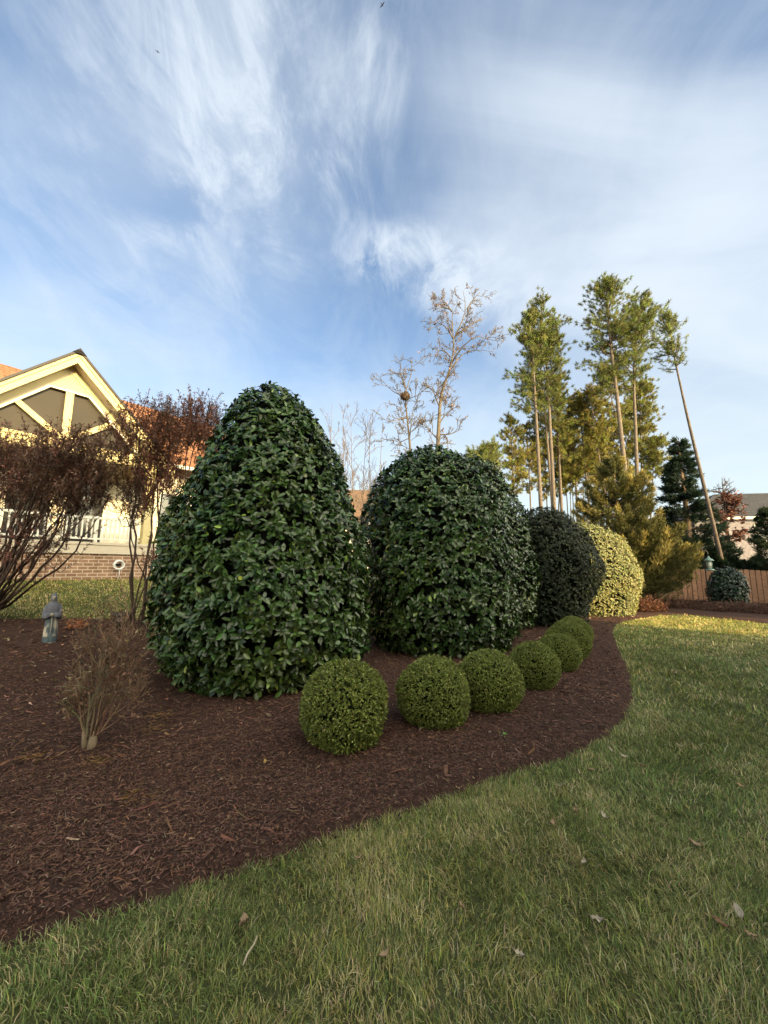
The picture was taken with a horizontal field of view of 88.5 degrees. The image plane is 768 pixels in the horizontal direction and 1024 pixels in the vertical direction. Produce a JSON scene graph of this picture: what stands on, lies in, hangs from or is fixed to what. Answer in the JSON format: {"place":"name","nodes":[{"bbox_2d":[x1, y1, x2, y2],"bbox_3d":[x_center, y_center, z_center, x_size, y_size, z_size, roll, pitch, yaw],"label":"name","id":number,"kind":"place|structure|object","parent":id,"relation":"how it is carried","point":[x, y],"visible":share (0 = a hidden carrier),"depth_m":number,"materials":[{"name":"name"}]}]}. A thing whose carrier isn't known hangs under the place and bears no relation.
{"place":"outdoors","nodes":[
{"label":"outdoors","id":0,"kind":"place"},
{"bbox_2d":[0,568,767,1023],"bbox_3d":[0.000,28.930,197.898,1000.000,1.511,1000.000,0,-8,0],"label":"ground","id":1,"kind":"structure","parent":0,"point":[440,995],"depth_m":1.77,"materials":[{"name":"green plant"}]},
{"bbox_2d":[0,348,222,580],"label":"brick house","id":2,"kind":"structure","parent":1,"relation":"on","point":[75,387],"depth_m":10.96,"materials":[{"name":"beige paint"}]},
{"bbox_2d":[0,465,52,539],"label":"window","id":3,"kind":"structure","parent":2,"relation":"in","point":[4,514],"depth_m":11.42,"materials":[{"name":"white paint"}]},
{"bbox_2d":[59,483,107,541],"bbox_3d":[-9.687,-0.007,12.741,0.058,2.260,1.140,-6,-10,36],"label":"window","id":4,"kind":"structure","parent":2,"relation":"in","point":[95,511],"depth_m":12.77,"materials":[{"name":"white paint"}]},
{"bbox_2d":[113,560,124,579],"bbox_3d":[-7.622,1.656,11.306,0.172,0.566,0.316,-6,-10,36],"label":"garden hose","id":5,"kind":"object","parent":2,"relation":"hanging from","point":[119,564],"visible":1,"depth_m":11.31,"materials":[{"name":"white plastic"}]},
{"bbox_2d":[156,492,190,539],"bbox_3d":[-7.977,0.215,15.012,0.058,1.860,1.240,-6,-10,36],"label":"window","id":6,"kind":"structure","parent":2,"relation":"in","point":[165,503],"depth_m":14.74,"materials":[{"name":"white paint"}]},
{"bbox_2d":[239,912,247,926],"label":"fallen leaf","id":7,"kind":"object","parent":1,"relation":"on","point":[244,917],"visible":1,"depth_m":1.71,"materials":[{"name":"beige plant"}]},
{"bbox_2d":[242,935,257,965],"bbox_3d":[-0.529,1.730,1.556,0.010,0.026,0.100,-2,-8,15],"label":"stick","id":8,"kind":"object","parent":1,"relation":"on","point":[249,950],"visible":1,"depth_m":1.55,"materials":[{"name":"beige wood"}]},
{"bbox_2d":[320,408,355,490],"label":"bare tree","id":9,"kind":"object","parent":1,"relation":"on","point":[334,433],"visible":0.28,"depth_m":28.30,"materials":[{"name":"brown plant"}]},
{"bbox_2d":[331,403,359,488],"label":"bare tree","id":10,"kind":"object","parent":1,"relation":"on","point":[347,406],"visible":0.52,"depth_m":30.18,"materials":[{"name":"brown plant"}]},
{"bbox_2d":[336,403,371,515],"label":"bare tree","id":11,"kind":"object","parent":1,"relation":"on","point":[353,473],"visible":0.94,"depth_m":29.23,"materials":[{"name":"brown plant"}]},
{"bbox_2d":[338,490,372,567],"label":"neighbour house","id":12,"kind":"structure","parent":1,"relation":"on","point":[358,512],"depth_m":42.96,"materials":[{"name":"beige"}]},
{"bbox_2d":[346,408,383,523],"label":"bare tree","id":13,"kind":"object","parent":1,"relation":"on","point":[364,463],"visible":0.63,"depth_m":31.18,"materials":[{"name":"brown plant"}]},
{"bbox_2d":[352,403,381,502],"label":"bare tree","id":14,"kind":"object","parent":1,"relation":"on","point":[369,458],"visible":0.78,"depth_m":30.01,"materials":[{"name":"brown plant"}]},
{"bbox_2d":[371,422,386,485],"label":"bare tree","id":15,"kind":"object","parent":1,"relation":"on","point":[381,466],"visible":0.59,"depth_m":27.07,"materials":[{"name":"brown plant"}]},
{"bbox_2d":[0,596,767,950],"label":"mulch bed","id":16,"kind":"object","parent":1,"relation":"on","point":[602,642],"visible":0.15,"depth_m":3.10,"materials":[{"name":"brown wood"}]},
{"bbox_2d":[42,593,62,642],"bbox_3d":[-5.394,1.748,6.395,0.262,0.858,0.217,6,-10,-38],"label":"garden statue","id":17,"kind":"object","parent":16,"relation":"on","point":[51,614],"visible":0.98,"depth_m":6.36,"materials":[{"name":"stone"}]},
{"bbox_2d":[0,412,129,609],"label":"leafy shrub","id":18,"kind":"object","parent":16,"relation":"on","point":[64,476],"visible":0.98,"depth_m":6.70,"materials":[{"name":"brown plant"}]},
{"bbox_2d":[63,615,97,629],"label":"withered plant","id":19,"kind":"object","parent":16,"relation":"on","point":[72,625],"visible":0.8,"depth_m":7.24,"materials":[{"name":"brown plant"}]},
{"bbox_2d":[4,617,187,715],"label":"leaf litter","id":20,"kind":"object","parent":16,"relation":"on","point":[71,651],"visible":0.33,"depth_m":6.10,"materials":[{"name":"brown plant"}]},
{"bbox_2d":[55,574,158,749],"bbox_3d":[-2.383,1.322,3.424,0.741,1.546,1.139,5,-9,-31],"label":"twiggy shrub","id":21,"kind":"object","parent":16,"relation":"on","point":[88,742],"visible":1,"depth_m":3.39,"materials":[{"name":"brown plant"}]},
{"bbox_2d":[111,612,129,627],"bbox_3d":[-5.070,2.111,7.612,0.356,0.312,0.353,0,-8,0],"label":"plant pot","id":22,"kind":"object","parent":16,"relation":"on","point":[119,617],"visible":0.31,"depth_m":7.49,"materials":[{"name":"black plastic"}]},
{"bbox_2d":[94,386,227,631],"bbox_3d":[-4.193,-0.148,7.497,2.255,4.925,1.872,0,-8,0],"label":"leafy shrub","id":23,"kind":"object","parent":16,"relation":"on","point":[153,447],"visible":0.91,"depth_m":7.39,"materials":[{"name":"brown plant"}]},
{"bbox_2d":[142,380,375,699],"bbox_3d":[-1.732,0.164,6.012,3.245,4.527,3.266,0,-8,0],"label":"cherry laurel","id":24,"kind":"object","parent":16,"relation":"on","point":[260,577],"visible":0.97,"depth_m":4.84,"materials":[{"name":"green plant"}]},
{"bbox_2d":[299,657,388,754],"bbox_3d":[-0.354,1.704,3.515,0.804,0.777,0.842,0,-8,0],"label":"boxwood ball","id":25,"kind":"object","parent":16,"relation":"on","point":[343,705],"visible":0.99,"depth_m":3.26,"materials":[{"name":"green plant"}]},
{"bbox_2d":[394,653,470,729],"bbox_3d":[0.498,1.798,3.953,0.770,0.698,0.749,-5,-10,32],"label":"boxwood ball","id":26,"kind":"object","parent":16,"relation":"on","point":[432,693],"visible":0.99,"depth_m":3.72,"materials":[{"name":"green plant"}]},
{"bbox_2d":[358,444,523,658],"bbox_3d":[1.060,0.640,8.080,3.335,4.238,3.346,0,-8,0],"label":"cherry laurel","id":27,"kind":"object","parent":16,"relation":"on","point":[439,575],"visible":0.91,"depth_m":6.84,"materials":[{"name":"green plant"}]},
{"bbox_2d":[459,648,526,713],"bbox_3d":[1.173,1.860,4.378,0.731,0.666,0.742,4,-9,-24],"label":"boxwood ball","id":28,"kind":"object","parent":16,"relation":"on","point":[496,682],"visible":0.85,"depth_m":4.14,"materials":[{"name":"green plant"}]},
{"bbox_2d":[461,452,543,629],"bbox_3d":[2.337,0.712,10.887,3.801,4.843,3.787,0,-8,0],"label":"cherry laurel","id":29,"kind":"object","parent":16,"relation":"on","point":[526,603],"visible":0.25,"depth_m":9.85,"materials":[{"name":"green plant"}]},
{"bbox_2d":[509,640,561,690],"bbox_3d":[1.954,1.995,5.144,0.676,0.631,0.701,8,-11,-43],"label":"boxwood ball","id":30,"kind":"object","parent":16,"relation":"on","point":[538,664],"visible":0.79,"depth_m":4.92,"materials":[{"name":"green plant"}]},
{"bbox_2d":[537,633,582,672],"bbox_3d":[2.646,2.127,5.958,0.676,0.596,0.660,4,-9,-28],"label":"boxwood ball","id":31,"kind":"object","parent":16,"relation":"on","point":[566,648],"visible":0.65,"depth_m":5.75,"materials":[{"name":"green plant"}]},
{"bbox_2d":[519,506,606,626],"bbox_3d":[4.609,1.488,10.924,2.622,3.353,2.618,0,-8,0],"label":"camellia shrub","id":32,"kind":"object","parent":16,"relation":"on","point":[564,546],"visible":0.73,"depth_m":10.02,"materials":[{"name":"green plant"}]},
{"bbox_2d":[544,619,592,659],"bbox_3d":[3.111,2.182,6.671,0.756,0.705,0.742,2,-8,-12],"label":"boxwood ball","id":33,"kind":"object","parent":16,"relation":"on","point":[582,637],"visible":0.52,"depth_m":6.48,"materials":[{"name":"green plant"}]},
{"bbox_2d":[560,615,594,642],"bbox_3d":[3.680,2.344,7.636,0.724,0.671,0.692,0,-8,3],"label":"boxwood ball","id":34,"kind":"object","parent":16,"relation":"on","point":[586,625],"visible":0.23,"depth_m":7.49,"materials":[{"name":"green plant"}]},
{"bbox_2d":[573,520,643,616],"bbox_3d":[7.021,1.919,13.957,3.599,3.367,3.665,0,-8,0],"label":"hedge shrub","id":35,"kind":"object","parent":16,"relation":"on","point":[615,592],"visible":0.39,"depth_m":12.52,"materials":[{"name":"yellow plant"}]},
{"bbox_2d":[570,453,705,604],"bbox_3d":[9.645,0.675,16.148,5.593,6.511,5.142,0,-8,0],"label":"cedar tree","id":36,"kind":"object","parent":16,"relation":"on","point":[654,545],"visible":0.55,"depth_m":15.06,"materials":[{"name":"green plant"}]},
{"bbox_2d":[628,595,674,611],"bbox_3d":[9.336,3.226,13.977,1.513,0.660,1.270,0,-8,0],"label":"dry shrub","id":37,"kind":"object","parent":16,"relation":"on","point":[652,605],"visible":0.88,"depth_m":13.78,"materials":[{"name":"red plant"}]},
{"bbox_2d":[660,595,699,608],"bbox_3d":[11.247,3.423,15.177,1.378,0.625,1.473,-2,-8,11],"label":"dry shrub","id":38,"kind":"object","parent":16,"relation":"on","point":[679,603],"visible":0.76,"depth_m":14.92,"materials":[{"name":"brown plant"}]},
{"bbox_2d":[640,308,724,566],"bbox_3d":[14.851,-2.892,19.703,4.487,14.640,2.294,8,-11,-43],"label":"pine tree","id":39,"kind":"object","parent":16,"relation":"on","point":[672,344],"visible":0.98,"depth_m":19.35,"materials":[{"name":"green plant"}]},
{"bbox_2d":[677,597,712,605],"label":"dry shrub","id":40,"kind":"object","parent":16,"relation":"on","point":[697,601],"visible":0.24,"depth_m":15.83,"materials":[{"name":"brown plant"}]},
{"bbox_2d":[653,436,751,592],"bbox_3d":[16.455,0.205,21.466,4.536,9.020,4.916,-5,-10,32],"label":"spruce tree","id":41,"kind":"object","parent":16,"relation":"on","point":[687,492],"visible":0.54,"depth_m":21.08,"materials":[{"name":"green plant"}]},
{"bbox_2d":[703,550,708,601],"bbox_3d":[12.232,2.608,14.915,0.325,2.334,0.028,0,-8,0],"label":"hook pole","id":42,"kind":"object","parent":16,"relation":"on","point":[705,574],"visible":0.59,"depth_m":14.94,"materials":[{"name":"black metal"}]},
{"bbox_2d":[703,556,713,570],"bbox_3d":[12.381,1.931,15.011,0.340,0.600,0.340,0,-8,0],"label":"lantern","id":43,"kind":"object","parent":42,"relation":"hanging from","point":[708,560],"visible":1,"depth_m":14.93,"materials":[{"name":"metal"}]},
{"bbox_2d":[694,599,745,611],"bbox_3d":[12.150,3.344,14.242,1.709,0.638,1.551,7,-10,-39],"label":"dry shrub","id":44,"kind":"object","parent":16,"relation":"on","point":[714,606],"visible":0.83,"depth_m":14.04,"materials":[{"name":"brown plant"}]},
{"bbox_2d":[691,545,752,597],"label":"evergreen tree","id":45,"kind":"object","parent":16,"relation":"on","point":[718,561],"visible":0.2,"depth_m":19.49,"materials":[{"name":"green plant"}]},
{"bbox_2d":[704,566,750,604],"bbox_3d":[13.347,2.949,15.377,1.401,1.700,1.419,0,-8,0],"label":"camellia shrub","id":46,"kind":"object","parent":16,"relation":"on","point":[730,584],"visible":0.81,"depth_m":14.98,"materials":[{"name":"green plant"}]},
{"bbox_2d":[707,478,749,543],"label":"oak tree","id":47,"kind":"object","parent":16,"relation":"on","point":[729,511],"visible":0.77,"depth_m":21.62,"materials":[{"name":"red plant"}]},
{"bbox_2d":[727,557,756,596],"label":"evergreen tree","id":48,"kind":"object","parent":16,"relation":"on","point":[738,563],"visible":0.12,"depth_m":20.05,"materials":[{"name":"green plant"}]},
{"bbox_2d":[718,599,766,612],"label":"dry shrub","id":49,"kind":"object","parent":16,"relation":"on","point":[747,608],"visible":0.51,"depth_m":13.62,"materials":[{"name":"brown plant"}]},
{"bbox_2d":[740,506,767,594],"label":"evergreen tree","id":50,"kind":"object","parent":16,"relation":"on","point":[758,560],"visible":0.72,"depth_m":19.69,"materials":[{"name":"green plant"}]},
{"bbox_2d":[743,601,767,613],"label":"dry shrub","id":51,"kind":"object","parent":16,"relation":"on","point":[765,608],"visible":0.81,"depth_m":13.15,"materials":[{"name":"brown plant"}]},
{"bbox_2d":[379,945,391,956],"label":"fallen leaf","id":52,"kind":"object","parent":1,"relation":"on","point":[384,953],"visible":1,"depth_m":1.56,"materials":[{"name":"brown plant"}]},
{"bbox_2d":[370,350,434,458],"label":"bare tree","id":53,"kind":"object","parent":1,"relation":"on","point":[406,408],"visible":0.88,"depth_m":26.95,"materials":[{"name":"brown plant"}]},
{"bbox_2d":[400,391,409,400],"bbox_3d":[1.450,-7.875,26.800,0.678,0.616,0.677,0,-8,0],"label":"bird nest","id":54,"kind":"object","parent":53,"relation":"on","point":[403,398],"visible":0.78,"depth_m":26.66,"materials":[{"name":"brown plant"}]},
{"bbox_2d":[411,282,508,450],"bbox_3d":[4.762,-5.565,25.334,6.106,19.345,4.004,0,-8,0],"label":"bare tree","id":55,"kind":"object","parent":1,"relation":"on","point":[443,384],"visible":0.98,"depth_m":25.86,"materials":[{"name":"brown plant"}]},
{"bbox_2d":[464,435,513,474],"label":"pine tree","id":56,"kind":"object","parent":1,"relation":"on","point":[488,451],"visible":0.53,"depth_m":29.45,"materials":[{"name":"green plant"}]},
{"bbox_2d":[496,410,531,496],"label":"pine tree","id":57,"kind":"object","parent":1,"relation":"on","point":[519,456],"visible":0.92,"depth_m":37.61,"materials":[{"name":"green plant"}]},
{"bbox_2d":[511,947,524,956],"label":"fallen leaf","id":58,"kind":"object","parent":1,"relation":"on","point":[517,951],"visible":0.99,"depth_m":1.56,"materials":[{"name":"beige plant"}]},
{"bbox_2d":[510,421,548,508],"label":"pine tree","id":59,"kind":"object","parent":1,"relation":"on","point":[529,487],"visible":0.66,"depth_m":39.74,"materials":[{"name":"green plant"}]},
{"bbox_2d":[502,307,560,511],"bbox_3d":[12.805,-5.866,33.199,5.025,23.468,5.495,0,-8,0],"label":"pine tree","id":60,"kind":"object","parent":1,"relation":"on","point":[528,337],"visible":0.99,"depth_m":33.88,"materials":[{"name":"green plant"}]},
{"bbox_2d":[513,342,570,508],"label":"pine tree","id":61,"kind":"object","parent":1,"relation":"on","point":[545,431],"visible":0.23,"depth_m":37.89,"materials":[{"name":"green plant"}]},
{"bbox_2d":[518,285,577,509],"bbox_3d":[14.634,-6.964,33.931,4.562,25.982,6.004,-7,-11,41],"label":"pine tree","id":62,"kind":"object","parent":1,"relation":"on","point":[554,339],"visible":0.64,"depth_m":34.68,"materials":[{"name":"green plant"}]},
{"bbox_2d":[529,436,567,507],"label":"pine tree","id":63,"kind":"object","parent":1,"relation":"on","point":[545,476],"visible":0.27,"depth_m":43.38,"materials":[{"name":"green plant"}]},
{"bbox_2d":[534,432,578,509],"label":"pine tree","id":64,"kind":"object","parent":1,"relation":"on","point":[557,479],"visible":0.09,"depth_m":45.69,"materials":[{"name":"green plant"}]},
{"bbox_2d":[530,380,590,515],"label":"pine tree","id":65,"kind":"object","parent":1,"relation":"on","point":[565,440],"visible":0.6,"depth_m":39.83,"materials":[{"name":"green plant"}]},
{"bbox_2d":[555,448,577,513],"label":"pine tree","id":66,"kind":"object","parent":1,"relation":"on","point":[566,486],"visible":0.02,"depth_m":45.95,"materials":[{"name":"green plant"}]},
{"bbox_2d":[558,474,580,517],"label":"pine tree","id":67,"kind":"object","parent":1,"relation":"on","point":[570,495],"visible":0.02,"depth_m":47.97,"materials":[{"name":"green plant"}]},
{"bbox_2d":[554,405,598,518],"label":"pine tree","id":68,"kind":"object","parent":1,"relation":"on","point":[572,478],"visible":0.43,"depth_m":42.62,"materials":[{"name":"green plant"}]},
{"bbox_2d":[571,453,601,497],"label":"pine tree","id":69,"kind":"object","parent":1,"relation":"on","point":[593,470],"visible":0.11,"depth_m":43.73,"materials":[{"name":"green plant"}]},
{"bbox_2d":[557,388,618,522],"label":"pine tree","id":70,"kind":"object","parent":1,"relation":"on","point":[590,466],"visible":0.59,"depth_m":41.50,"materials":[{"name":"green plant"}]},
{"bbox_2d":[572,379,617,491],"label":"pine tree","id":71,"kind":"object","parent":1,"relation":"on","point":[604,438],"visible":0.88,"depth_m":39.74,"materials":[{"name":"green plant"}]},
{"bbox_2d":[589,914,603,921],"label":"fallen leaf","id":72,"kind":"object","parent":1,"relation":"on","point":[598,918],"visible":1,"depth_m":1.71,"materials":[{"name":"beige plant"}]},
{"bbox_2d":[577,427,618,497],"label":"pine tree","id":73,"kind":"object","parent":1,"relation":"on","point":[580,479],"visible":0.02,"depth_m":47.58,"materials":[{"name":"green plant"}]},
{"bbox_2d":[577,415,631,525],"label":"pine tree","id":74,"kind":"object","parent":1,"relation":"on","point":[615,436],"visible":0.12,"depth_m":44.67,"materials":[{"name":"green plant"}]},
{"bbox_2d":[567,271,652,512],"bbox_3d":[19.161,-7.035,32.209,5.518,26.399,5.925,0,-8,0],"label":"pine tree","id":75,"kind":"object","parent":1,"relation":"on","point":[607,290],"visible":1,"depth_m":32.83,"materials":[{"name":"green plant"}]},
{"bbox_2d":[587,363,637,436],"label":"pine tree","id":76,"kind":"object","parent":1,"relation":"on","point":[608,404],"visible":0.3,"depth_m":40.66,"materials":[{"name":"green plant"}]},
{"bbox_2d":[606,404,649,474],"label":"pine tree","id":77,"kind":"object","parent":1,"relation":"on","point":[630,443],"visible":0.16,"depth_m":45.11,"materials":[{"name":"green plant"}]},
{"bbox_2d":[601,289,673,491],"bbox_3d":[21.449,-6.255,32.874,6.654,25.013,5.737,-8,-11,43],"label":"pine tree","id":78,"kind":"object","parent":1,"relation":"on","point":[645,317],"visible":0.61,"depth_m":33.46,"materials":[{"name":"green plant"}]},
{"bbox_2d":[616,373,665,500],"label":"pine tree","id":79,"kind":"object","parent":1,"relation":"on","point":[645,406],"visible":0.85,"depth_m":41.39,"materials":[{"name":"green plant"}]},
{"bbox_2d":[629,431,671,517],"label":"pine tree","id":80,"kind":"object","parent":1,"relation":"on","point":[649,445],"visible":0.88,"depth_m":39.45,"materials":[{"name":"green plant"}]},
{"bbox_2d":[686,835,704,848],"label":"fallen leaf","id":81,"kind":"object","parent":1,"relation":"on","point":[694,842],"visible":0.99,"depth_m":2.19,"materials":[{"name":"beige plant"}]},
{"bbox_2d":[639,569,767,602],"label":"wooden fence","id":82,"kind":"object","parent":1,"relation":"on","point":[700,593],"visible":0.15,"depth_m":17.75,"materials":[{"name":"brown wood"}]},
{"bbox_2d":[645,493,767,559],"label":"brick house","id":83,"kind":"structure","parent":1,"relation":"on","point":[755,501],"depth_m":37.74,"materials":[{"name":"grey"}]},
{"bbox_2d":[710,912,732,930],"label":"fallen leaf","id":84,"kind":"object","parent":1,"relation":"on","point":[721,922],"visible":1,"depth_m":1.69,"materials":[{"name":"brown plant"}]},
{"bbox_2d":[733,902,743,922],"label":"fallen leaf","id":85,"kind":"object","parent":1,"relation":"on","point":[740,912],"visible":1,"depth_m":1.75,"materials":[{"name":"beige plant"}]},
{"bbox_2d":[744,929,761,938],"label":"fallen leaf","id":86,"kind":"object","parent":1,"relation":"on","point":[750,934],"visible":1,"depth_m":1.64,"materials":[{"name":"beige plant"}]},
{"bbox_2d":[0,0,767,531],"label":"sky","id":87,"kind":"structure","parent":0,"point":[280,191],"materials":[{"name":"blue"}]}
]}

